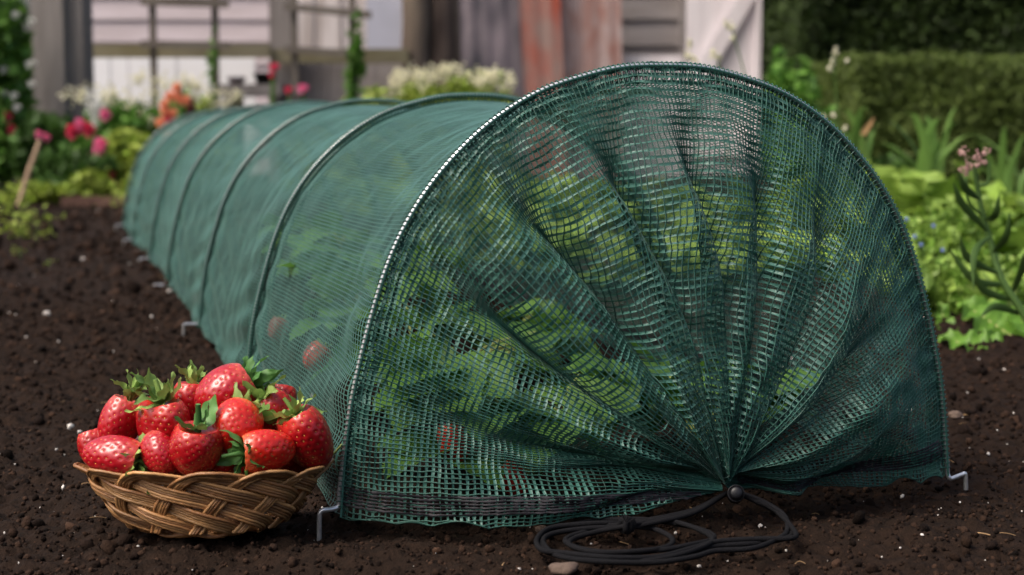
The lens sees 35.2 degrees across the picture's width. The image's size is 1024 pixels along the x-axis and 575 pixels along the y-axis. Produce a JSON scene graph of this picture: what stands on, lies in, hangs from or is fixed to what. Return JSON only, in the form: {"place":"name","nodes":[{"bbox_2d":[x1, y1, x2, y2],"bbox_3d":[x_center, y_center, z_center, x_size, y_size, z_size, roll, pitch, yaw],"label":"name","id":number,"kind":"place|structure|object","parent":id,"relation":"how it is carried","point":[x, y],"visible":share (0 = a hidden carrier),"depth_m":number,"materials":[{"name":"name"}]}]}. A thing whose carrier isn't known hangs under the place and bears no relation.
{"place":"outdoors","nodes":[
{"label":"outdoors","id":0,"kind":"place"},
{"bbox_2d":[5,0,32,111],"label":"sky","id":1,"kind":"structure","parent":0,"point":[26,27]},
{"bbox_2d":[0,174,1023,574],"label":"ground","id":2,"kind":"structure","parent":0,"point":[396,564],"depth_m":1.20,"materials":[{"name":"soil"}]},
{"bbox_2d":[0,0,40,195],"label":"climbing rose","id":3,"kind":"object","parent":2,"relation":"on","point":[17,63],"visible":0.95,"depth_m":5.71,"materials":[{"name":"green plant"}]},
{"bbox_2d":[16,140,41,206],"bbox_3d":[-1.542,-0.349,5.141,0.019,0.239,0.127,3,7,27],"label":"wooden stake","id":4,"kind":"object","parent":2,"relation":"on","point":[28,172],"visible":0.79,"depth_m":5.14,"materials":[{"name":"wood"}]},
{"bbox_2d":[0,188,65,238],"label":"weed seedling","id":5,"kind":"object","parent":2,"relation":"on","point":[26,218],"visible":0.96,"depth_m":3.70,"materials":[{"name":"green plant"}]},
{"bbox_2d":[4,106,81,182],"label":"rose bush","id":6,"kind":"object","parent":2,"relation":"on","point":[49,130],"visible":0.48,"depth_m":5.51,"materials":[{"name":"green plant"}]},
{"bbox_2d":[0,179,87,205],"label":"leafy clump","id":7,"kind":"object","parent":2,"relation":"on","point":[42,193],"visible":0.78,"depth_m":5.15,"materials":[{"name":"green plant"}]},
{"bbox_2d":[30,0,94,122],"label":"wooden post","id":8,"kind":"object","parent":2,"relation":"on","point":[62,43],"depth_m":6.06,"materials":[{"name":"wood"}]},
{"bbox_2d":[30,145,117,199],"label":"leafy clump","id":9,"kind":"object","parent":2,"relation":"on","point":[58,167],"visible":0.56,"depth_m":5.32,"materials":[{"name":"green plant"}]},
{"bbox_2d":[55,109,129,186],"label":"rose bush","id":10,"kind":"object","parent":2,"relation":"on","point":[93,141],"visible":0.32,"depth_m":5.37,"materials":[{"name":"pink plant"}]},
{"bbox_2d":[83,88,106,127],"bbox_3d":[-1.472,-0.494,5.731,0.142,0.422,0.388,0,6,-2],"label":"white phlox","id":11,"kind":"object","parent":2,"relation":"on","point":[95,106],"visible":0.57,"depth_m":5.55,"materials":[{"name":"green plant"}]},
{"bbox_2d":[60,196,132,206],"bbox_3d":[-1.306,-0.269,5.114,0.240,0.038,0.030,0,6,0],"label":"edging board","id":12,"kind":"object","parent":2,"relation":"on","point":[86,201],"visible":0.43,"depth_m":5.10,"materials":[{"name":"brown wood"}]},
{"bbox_2d":[70,167,142,195],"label":"leafy clump","id":13,"kind":"object","parent":2,"relation":"on","point":[91,178],"visible":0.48,"depth_m":5.18,"materials":[{"name":"green plant"}]},
{"bbox_2d":[89,167,133,205],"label":"weed seedling","id":14,"kind":"object","parent":2,"relation":"on","point":[117,192],"visible":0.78,"depth_m":5.00,"materials":[{"name":"green plant"}]},
{"bbox_2d":[76,98,152,147],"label":"leafy clump","id":15,"kind":"object","parent":2,"relation":"on","point":[132,117],"visible":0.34,"depth_m":5.61,"materials":[{"name":"green plant"}]},
{"bbox_2d":[57,68,198,192],"bbox_3d":[-1.349,-0.537,5.814,0.523,0.494,0.413,1,6,5],"label":"yarrow","id":16,"kind":"object","parent":2,"relation":"on","point":[123,105],"visible":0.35,"depth_m":5.66,"materials":[{"name":"white plant"}]},
{"bbox_2d":[105,127,156,201],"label":"leafy clump","id":17,"kind":"object","parent":2,"relation":"on","point":[125,148],"visible":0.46,"depth_m":5.36,"materials":[{"name":"green plant"}]},
{"bbox_2d":[136,85,198,193],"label":"leafy clump","id":18,"kind":"object","parent":2,"relation":"on","point":[154,128],"visible":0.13,"depth_m":5.66,"materials":[{"name":"green plant"}]},
{"bbox_2d":[155,82,195,200],"bbox_3d":[-1.088,-0.467,5.246,0.129,0.398,0.078,0,6,0],"label":"gladiolus","id":19,"kind":"object","parent":2,"relation":"on","point":[168,113],"visible":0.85,"depth_m":5.21,"materials":[{"name":"orange plant"}]},
{"bbox_2d":[94,58,258,177],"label":"wall","id":20,"kind":"structure","parent":2,"relation":"on","point":[115,71],"depth_m":7.34,"materials":[{"name":"paint"}]},
{"bbox_2d":[140,0,230,179],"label":"trellis","id":21,"kind":"object","parent":2,"relation":"on","point":[152,43],"visible":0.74,"depth_m":6.80,"materials":[{"name":"brown wood"}]},
{"bbox_2d":[73,458,333,538],"bbox_3d":[-0.199,0.132,1.049,0.164,0.048,0.108,-2,6,-16],"label":"basket","id":22,"kind":"object","parent":2,"relation":"on","point":[217,498],"visible":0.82,"depth_m":1.01,"materials":[{"name":"wicker"}]},
{"bbox_2d":[77,428,97,462],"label":"strawberry","id":23,"kind":"object","parent":22,"relation":"in","point":[85,438],"visible":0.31,"depth_m":1.06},
{"bbox_2d":[82,433,149,493],"bbox_3d":[-0.246,0.113,1.024,0.056,0.043,0.033,3,7,28],"label":"strawberry","id":24,"kind":"object","parent":22,"relation":"in","point":[118,453],"visible":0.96,"depth_m":1.01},
{"bbox_2d":[97,369,148,438],"bbox_3d":[-0.254,0.081,1.059,0.029,0.058,0.031,20,-4,20],"label":"strawberry","id":25,"kind":"object","parent":22,"relation":"in","point":[115,418],"visible":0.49,"depth_m":1.05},
{"bbox_2d":[124,368,190,435],"bbox_3d":[-0.225,0.081,1.038,0.041,0.058,0.049,0,6,-1],"label":"strawberry","id":26,"kind":"object","parent":22,"relation":"in","point":[160,407],"visible":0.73,"depth_m":1.03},
{"bbox_2d":[140,430,176,473],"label":"strawberry","id":27,"kind":"object","parent":22,"relation":"in","point":[154,451],"visible":0.88,"depth_m":1.01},
{"bbox_2d":[169,394,223,474],"bbox_3d":[-0.199,0.093,1.014,0.035,0.052,0.035,13,13,25],"label":"strawberry","id":28,"kind":"object","parent":22,"relation":"in","point":[196,445],"visible":0.97,"depth_m":1.00,"materials":[{"name":"food"}]},
{"bbox_2d":[209,451,235,472],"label":"strawberry","id":29,"kind":"object","parent":22,"relation":"in","point":[229,469],"visible":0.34,"depth_m":1.02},
{"bbox_2d":[212,382,277,451],"bbox_3d":[-0.174,0.085,1.036,0.043,0.036,0.050,14,44,23],"label":"strawberry","id":30,"kind":"object","parent":29,"relation":"on","point":[239,414],"visible":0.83,"depth_m":1.02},
{"bbox_2d":[216,429,295,484],"bbox_3d":[-0.160,0.104,1.020,0.039,0.035,0.042,5,7,38],"label":"strawberry","id":31,"kind":"object","parent":22,"relation":"in","point":[258,450],"visible":1,"depth_m":1.01,"materials":[{"name":"food"}]},
{"bbox_2d":[242,375,290,429],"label":"strawberry","id":32,"kind":"object","parent":22,"relation":"in","point":[274,399],"visible":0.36,"depth_m":1.05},
{"bbox_2d":[264,384,296,399],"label":"strawberry","id":33,"kind":"object","parent":32,"relation":"on","point":[290,390],"visible":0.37,"depth_m":1.07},
{"bbox_2d":[279,460,305,472],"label":"strawberry","id":34,"kind":"object","parent":22,"relation":"in","point":[291,465],"visible":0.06,"depth_m":1.05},
{"bbox_2d":[271,387,333,468],"bbox_3d":[-0.133,0.091,1.040,0.037,0.055,0.042,-31,12,-19],"label":"strawberry","id":35,"kind":"object","parent":22,"relation":"in","point":[305,427],"visible":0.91,"depth_m":1.03,"materials":[{"name":"food"}]},
{"bbox_2d":[169,72,242,194],"bbox_3d":[-1.125,-0.544,5.853,0.302,0.464,0.447,-2,6,-16],"label":"yarrow","id":36,"kind":"object","parent":2,"relation":"on","point":[205,104],"visible":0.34,"depth_m":5.76,"materials":[{"name":"white plant"}]},
{"bbox_2d":[205,23,219,107],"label":"climbing vine","id":37,"kind":"object","parent":2,"relation":"on","point":[211,61],"visible":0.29,"depth_m":6.72,"materials":[{"name":"green plant"}]},
{"bbox_2d":[93,0,408,174],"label":"rail fence","id":38,"kind":"object","parent":2,"relation":"on","point":[321,78],"visible":0.36,"depth_m":7.10,"materials":[{"name":"wood"}]},
{"bbox_2d":[219,84,291,182],"bbox_3d":[-1.080,-0.647,6.845,0.253,0.418,0.350,0,6,0],"label":"bench","id":39,"kind":"object","parent":2,"relation":"on","point":[257,90],"visible":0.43,"depth_m":6.65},
{"bbox_2d":[227,77,245,83],"bbox_3d":[-1.153,-0.866,6.767,0.082,0.031,0.082,-2,6,-16],"label":"plant pot","id":40,"kind":"object","parent":39,"relation":"on","point":[236,80],"visible":0.83,"depth_m":6.74,"materials":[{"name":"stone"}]},
{"bbox_2d":[253,72,270,83],"bbox_3d":[-1.036,-0.875,6.766,0.096,0.049,0.096,-2,6,-16],"label":"plant pot","id":41,"kind":"object","parent":39,"relation":"on","point":[262,78],"visible":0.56,"depth_m":6.73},
{"bbox_2d":[268,63,307,191],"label":"red poppy","id":42,"kind":"object","parent":2,"relation":"on","point":[301,88],"visible":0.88,"depth_m":6.15,"materials":[{"name":"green plant"}]},
{"bbox_2d":[279,170,359,192],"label":"lettuce","id":43,"kind":"object","parent":2,"relation":"on","point":[322,183],"visible":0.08,"depth_m":5.47,"materials":[{"name":"green plant"}]},
{"bbox_2d":[284,0,371,144],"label":"trellis","id":44,"kind":"object","parent":2,"relation":"on","point":[294,7],"visible":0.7,"depth_m":6.80,"materials":[{"name":"brown wood"}]},
{"bbox_2d":[274,85,399,193],"bbox_3d":[-0.625,-0.516,5.857,0.472,0.432,0.404,1,6,6],"label":"leafy clump","id":45,"kind":"object","parent":2,"relation":"on","point":[371,93],"visible":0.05,"depth_m":5.80,"materials":[{"name":"green plant"}]},
{"bbox_2d":[259,210,430,275],"bbox_3d":[-0.256,-0.062,2.504,0.249,0.134,0.312,-3,7,-28],"label":"strawberry plant","id":46,"kind":"object","parent":2,"relation":"on","point":[325,229],"visible":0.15,"depth_m":2.53,"materials":[{"name":"green plant"}]},
{"bbox_2d":[341,7,366,176],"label":"climbing vine","id":47,"kind":"object","parent":2,"relation":"on","point":[356,66],"visible":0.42,"depth_m":6.74,"materials":[{"name":"green plant"}]},
{"bbox_2d":[262,222,466,329],"bbox_3d":[-0.186,-0.014,2.031,0.267,0.134,0.225,-2,6,-16],"label":"strawberry plant","id":48,"kind":"object","parent":2,"relation":"on","point":[434,257],"visible":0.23,"depth_m":2.01,"materials":[{"name":"green plant"}]},
{"bbox_2d":[92,0,685,174],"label":"shed","id":49,"kind":"structure","parent":2,"relation":"on","point":[653,27],"depth_m":7.98,"materials":[{"name":"white wood"}]},
{"bbox_2d":[672,0,761,173],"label":"shed door","id":50,"kind":"structure","parent":49,"relation":"attached to","point":[707,31],"depth_m":7.54,"materials":[{"name":"wood"}]},
{"bbox_2d":[358,187,457,220],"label":"lettuce","id":51,"kind":"object","parent":2,"relation":"on","point":[398,206],"visible":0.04,"depth_m":4.08,"materials":[{"name":"green plant"}]},
{"bbox_2d":[401,0,430,100],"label":"gate post","id":52,"kind":"object","parent":2,"relation":"on","point":[416,28],"visible":0.3,"depth_m":7.07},
{"bbox_2d":[268,242,600,384],"bbox_3d":[-0.063,0.031,1.497,0.320,0.153,0.375,-2,6,-16],"label":"strawberry plant","id":53,"kind":"object","parent":2,"relation":"on","point":[563,336],"visible":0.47,"depth_m":1.43,"materials":[{"name":"green plant"}]},
{"bbox_2d":[429,0,454,92],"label":"gate post","id":54,"kind":"object","parent":2,"relation":"on","point":[441,43],"visible":0.27,"depth_m":7.13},
{"bbox_2d":[406,195,489,240],"bbox_3d":[-0.140,-0.157,3.737,0.220,0.129,0.236,-2,6,-16],"label":"lettuce","id":55,"kind":"object","parent":2,"relation":"on","point":[446,214],"visible":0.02,"depth_m":3.68,"materials":[{"name":"green plant"}]},
{"bbox_2d":[383,62,521,194],"bbox_3d":[-0.181,-0.483,5.348,0.487,0.527,0.598,-2,6,-16],"label":"sedum","id":56,"kind":"object","parent":2,"relation":"on","point":[409,91],"visible":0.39,"depth_m":5.28,"materials":[{"name":"yellow plant"}]},
{"bbox_2d":[414,200,502,241],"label":"lettuce","id":57,"kind":"object","parent":2,"relation":"on","point":[458,219],"visible":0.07,"depth_m":3.42,"materials":[{"name":"green plant"}]},
{"bbox_2d":[440,172,516,196],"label":"lettuce","id":58,"kind":"object","parent":2,"relation":"on","point":[476,186],"visible":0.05,"depth_m":4.94,"materials":[{"name":"green plant"}]},
{"bbox_2d":[459,0,528,169],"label":"corrugated sheet","id":59,"kind":"object","parent":2,"relation":"on","point":[490,34],"visible":0.43,"depth_m":7.46,"materials":[{"name":"metal"}]},
{"bbox_2d":[408,297,589,353],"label":"strawberry plant","id":60,"kind":"object","parent":2,"relation":"on","point":[527,306],"visible":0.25,"depth_m":1.68,"materials":[{"name":"green plant"}]},
{"bbox_2d":[465,177,536,210],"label":"lettuce","id":61,"kind":"object","parent":2,"relation":"on","point":[487,193],"visible":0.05,"depth_m":4.57,"materials":[{"name":"green plant"}]},
{"bbox_2d":[446,202,579,247],"bbox_3d":[0.011,-0.092,3.035,0.256,0.145,0.247,-2,6,-16],"label":"lettuce","id":62,"kind":"object","parent":2,"relation":"on","point":[498,217],"visible":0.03,"depth_m":3.02,"materials":[{"name":"green plant"}]},
{"bbox_2d":[3,231,1023,569],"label":"perlite grains","id":63,"kind":"object","parent":2,"relation":"on","point":[71,425],"visible":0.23,"depth_m":1.36},
{"bbox_2d":[358,305,679,495],"bbox_3d":[-0.005,0.074,1.188,0.241,0.130,0.267,-2,6,-16],"label":"strawberry plant","id":64,"kind":"object","parent":2,"relation":"on","point":[503,362],"visible":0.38,"depth_m":1.11,"materials":[{"name":"green plant"}]},
{"bbox_2d":[29,265,1014,566],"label":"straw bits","id":65,"kind":"object","parent":2,"relation":"on","point":[621,541],"visible":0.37,"depth_m":1.08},
{"bbox_2d":[460,208,621,274],"bbox_3d":[0.039,-0.069,2.659,0.309,0.119,0.303,-2,6,-16],"label":"plant","id":66,"kind":"object","parent":2,"relation":"on","point":[513,236],"visible":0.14,"depth_m":2.64,"materials":[{"name":"green plant"}]},
{"bbox_2d":[115,61,967,565],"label":"net tunnel","id":67,"kind":"structure","parent":2,"relation":"on","point":[473,127],"depth_m":1.09,"materials":[{"name":"fabric"}]},
{"bbox_2d":[486,181,599,224],"bbox_3d":[0.071,-0.199,3.902,0.363,0.125,0.312,4,7,37],"label":"lettuce","id":68,"kind":"object","parent":2,"relation":"on","point":[558,188],"visible":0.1,"depth_m":3.85,"materials":[{"name":"green plant"}]},
{"bbox_2d":[519,0,568,177],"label":"corrugated sheet","id":69,"kind":"object","parent":2,"relation":"on","point":[541,38],"visible":0.48,"depth_m":7.41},
{"bbox_2d":[507,173,597,194],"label":"lettuce","id":70,"kind":"object","parent":2,"relation":"on","point":[571,183],"visible":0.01,"depth_m":4.29,"materials":[{"name":"green plant"}]},
{"bbox_2d":[549,562,578,574],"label":"stone","id":71,"kind":"object","parent":2,"relation":"on","point":[566,568],"visible":1,"depth_m":0.94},
{"bbox_2d":[560,0,622,177],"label":"corrugated sheet","id":72,"kind":"object","parent":2,"relation":"on","point":[591,34],"visible":0.41,"depth_m":7.51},
{"bbox_2d":[579,177,663,208],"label":"lettuce","id":73,"kind":"object","parent":2,"relation":"on","point":[619,191],"visible":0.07,"depth_m":4.29,"materials":[{"name":"green plant"}]},
{"bbox_2d":[584,200,672,231],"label":"lettuce","id":74,"kind":"object","parent":2,"relation":"on","point":[621,217],"visible":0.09,"depth_m":3.47,"materials":[{"name":"green plant"}]},
{"bbox_2d":[623,55,682,176],"bbox_3d":[0.667,-0.811,7.672,0.281,0.576,0.030,0,6,0],"label":"white plank","id":75,"kind":"object","parent":2,"relation":"on","point":[630,59],"visible":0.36,"depth_m":7.66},
{"bbox_2d":[570,226,744,286],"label":"plant","id":76,"kind":"object","parent":2,"relation":"on","point":[657,256],"visible":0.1,"depth_m":2.44,"materials":[{"name":"green plant"}]},
{"bbox_2d":[506,338,819,448],"bbox_3d":[0.134,0.085,1.277,0.218,0.091,0.246,5,8,41],"label":"strawberry plant","id":77,"kind":"object","parent":2,"relation":"on","point":[653,364],"visible":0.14,"depth_m":1.23,"materials":[{"name":"green plant"}]},
{"bbox_2d":[633,201,724,244],"bbox_3d":[0.353,-0.100,3.102,0.232,0.141,0.256,-2,6,-16],"label":"lettuce","id":78,"kind":"object","parent":2,"relation":"on","point":[688,221],"visible":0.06,"depth_m":3.13,"materials":[{"name":"green plant"}]},
{"bbox_2d":[650,185,729,215],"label":"lettuce","id":79,"kind":"object","parent":2,"relation":"on","point":[686,186],"visible":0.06,"depth_m":3.93,"materials":[{"name":"green plant"}]},
{"bbox_2d":[684,18,755,217],"bbox_3d":[0.414,-0.298,3.187,0.152,0.460,0.024,0,6,1],"label":"wild carrot","id":80,"kind":"object","parent":2,"relation":"on","point":[713,55],"visible":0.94,"depth_m":3.17,"materials":[{"name":"beige plant"}]},
{"bbox_2d":[707,218,798,263],"bbox_3d":[0.404,-0.056,2.800,0.282,0.132,0.248,1,6,8],"label":"lettuce","id":81,"kind":"object","parent":2,"relation":"on","point":[744,236],"visible":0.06,"depth_m":2.79,"materials":[{"name":"green plant"}]},
{"bbox_2d":[710,176,799,234],"bbox_3d":[0.538,-0.160,3.564,0.284,0.177,0.265,2,6,21],"label":"lettuce","id":82,"kind":"object","parent":2,"relation":"on","point":[763,217],"visible":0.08,"depth_m":3.52,"materials":[{"name":"green plant"}]},
{"bbox_2d":[759,46,849,209],"bbox_3d":[0.775,-0.357,4.183,0.224,0.539,0.461,0,6,-4],"label":"leafy clump","id":83,"kind":"object","parent":2,"relation":"on","point":[801,84],"visible":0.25,"depth_m":4.12,"materials":[{"name":"green plant"}]},
{"bbox_2d":[734,218,878,281],"bbox_3d":[0.461,-0.056,2.587,0.233,0.110,0.256,-5,8,-40],"label":"lettuce","id":84,"kind":"object","parent":2,"relation":"on","point":[807,248],"visible":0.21,"depth_m":2.54,"materials":[{"name":"green plant"}]},
{"bbox_2d":[750,173,869,236],"bbox_3d":[0.614,-0.149,3.235,0.297,0.162,0.290,0,6,2],"label":"lettuce","id":85,"kind":"object","parent":2,"relation":"on","point":[811,211],"visible":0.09,"depth_m":3.20,"materials":[{"name":"green plant"}]},
{"bbox_2d":[822,46,851,244],"bbox_3d":[0.683,-0.294,3.389,0.072,0.420,0.015,0,6,-5],"label":"foxglove","id":86,"kind":"object","parent":2,"relation":"on","point":[836,52],"visible":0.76,"depth_m":3.38,"materials":[{"name":"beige plant"}]},
{"bbox_2d":[838,107,875,239],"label":"iris clump","id":87,"kind":"object","parent":2,"relation":"on","point":[857,139],"visible":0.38,"depth_m":3.59,"materials":[{"name":"green plant"}]},
{"bbox_2d":[816,153,915,209],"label":"leafy clump","id":88,"kind":"object","parent":2,"relation":"on","point":[889,160],"visible":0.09,"depth_m":4.00,"materials":[{"name":"green plant"}]},
{"bbox_2d":[860,118,873,135],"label":"dry leaf","id":89,"kind":"object","parent":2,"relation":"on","point":[865,129],"visible":1,"depth_m":3.43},
{"bbox_2d":[761,0,1023,177],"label":"hedge","id":90,"kind":"object","parent":2,"relation":"on","point":[816,31],"visible":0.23,"depth_m":6.51,"materials":[{"name":"green plant"}]},
{"bbox_2d":[805,48,1023,195],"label":"hedge","id":91,"kind":"object","parent":2,"relation":"on","point":[886,90],"visible":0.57,"depth_m":5.00,"materials":[{"name":"green plant"}]},
{"bbox_2d":[807,160,1023,246],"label":"lettuce","id":92,"kind":"object","parent":2,"relation":"on","point":[938,185],"visible":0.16,"depth_m":2.96,"materials":[{"name":"green plant"}]},
{"bbox_2d":[873,106,974,173],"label":"iris clump","id":93,"kind":"object","parent":2,"relation":"on","point":[933,153],"visible":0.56,"depth_m":3.52,"materials":[{"name":"green plant"}]},
{"bbox_2d":[905,217,944,266],"bbox_3d":[0.565,-0.033,2.166,0.054,0.124,0.066,5,7,38],"label":"forget me not","id":94,"kind":"object","parent":2,"relation":"on","point":[921,244],"visible":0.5,"depth_m":2.16,"materials":[{"name":"blue plant"}]},
{"bbox_2d":[871,244,979,320],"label":"leafy clump","id":95,"kind":"object","parent":2,"relation":"on","point":[935,276],"visible":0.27,"depth_m":2.10,"materials":[{"name":"green plant"}]},
{"bbox_2d":[860,168,1023,250],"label":"lettuce","id":96,"kind":"object","parent":2,"relation":"on","point":[917,183],"visible":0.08,"depth_m":2.87,"materials":[{"name":"green plant"}]},
{"bbox_2d":[934,301,954,329],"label":"lettuce leaf","id":97,"kind":"object","parent":2,"relation":"on","point":[942,310],"visible":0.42,"depth_m":2.02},
{"bbox_2d":[884,191,1023,255],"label":"leafy clump","id":98,"kind":"object","parent":2,"relation":"on","point":[956,223],"visible":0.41,"depth_m":2.56,"materials":[{"name":"green plant"}]},
{"bbox_2d":[948,410,962,419],"bbox_3d":[0.395,0.113,1.437,0.013,0.008,0.013,-2,6,-16],"label":"stone","id":99,"kind":"object","parent":2,"relation":"on","point":[955,415],"visible":1,"depth_m":1.43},
{"bbox_2d":[937,326,1002,350],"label":"lettuce leaf","id":100,"kind":"object","parent":2,"relation":"on","point":[953,337],"visible":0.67,"depth_m":1.85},
{"bbox_2d":[932,238,1023,312],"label":"leafy clump","id":101,"kind":"object","parent":2,"relation":"on","point":[1009,264],"visible":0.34,"depth_m":2.10,"materials":[{"name":"green plant"}]},
{"bbox_2d":[938,223,1023,261],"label":"lettuce","id":102,"kind":"object","parent":2,"relation":"on","point":[1015,241],"visible":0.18,"depth_m":2.46,"materials":[{"name":"green plant"}]},
{"bbox_2d":[957,295,1013,334],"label":"lettuce leaf","id":103,"kind":"object","parent":2,"relation":"on","point":[993,321],"visible":0.68,"depth_m":1.91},
{"bbox_2d":[948,146,1023,321],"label":"flowering stem","id":104,"kind":"object","parent":2,"relation":"on","point":[972,277],"visible":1,"depth_m":1.76,"materials":[{"name":"plant"}]},
{"bbox_2d":[951,160,1023,212],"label":"lettuce","id":105,"kind":"object","parent":2,"relation":"on","point":[971,178],"visible":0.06,"depth_m":3.12,"materials":[{"name":"green plant"}]},
{"bbox_2d":[961,126,1023,199],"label":"iris clump","id":106,"kind":"object","parent":2,"relation":"on","point":[1003,174],"visible":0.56,"depth_m":3.68,"materials":[{"name":"green plant"}]},
{"bbox_2d":[1006,306,1023,336],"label":"lettuce leaf","id":107,"kind":"object","parent":2,"relation":"on","point":[1016,321],"visible":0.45,"depth_m":1.87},
{"bbox_2d":[758,0,785,174],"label":"dark doorway","id":108,"kind":"structure","parent":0,"point":[763,52],"depth_m":7.67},
{"label":"strawberry","id":109,"kind":"object","parent":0,"visible":0},
{"bbox_2d":[174,360,206,420],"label":"strawberry","id":110,"kind":"object","parent":109,"relation":"on","point":[185,393],"visible":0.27,"depth_m":1.06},
{"bbox_2d":[194,355,283,406],"bbox_3d":[-0.179,0.067,1.064,0.062,0.039,0.036,-31,9,-15],"label":"strawberry","id":111,"kind":"object","parent":109,"relation":"on","point":[220,382],"visible":0.57,"depth_m":1.05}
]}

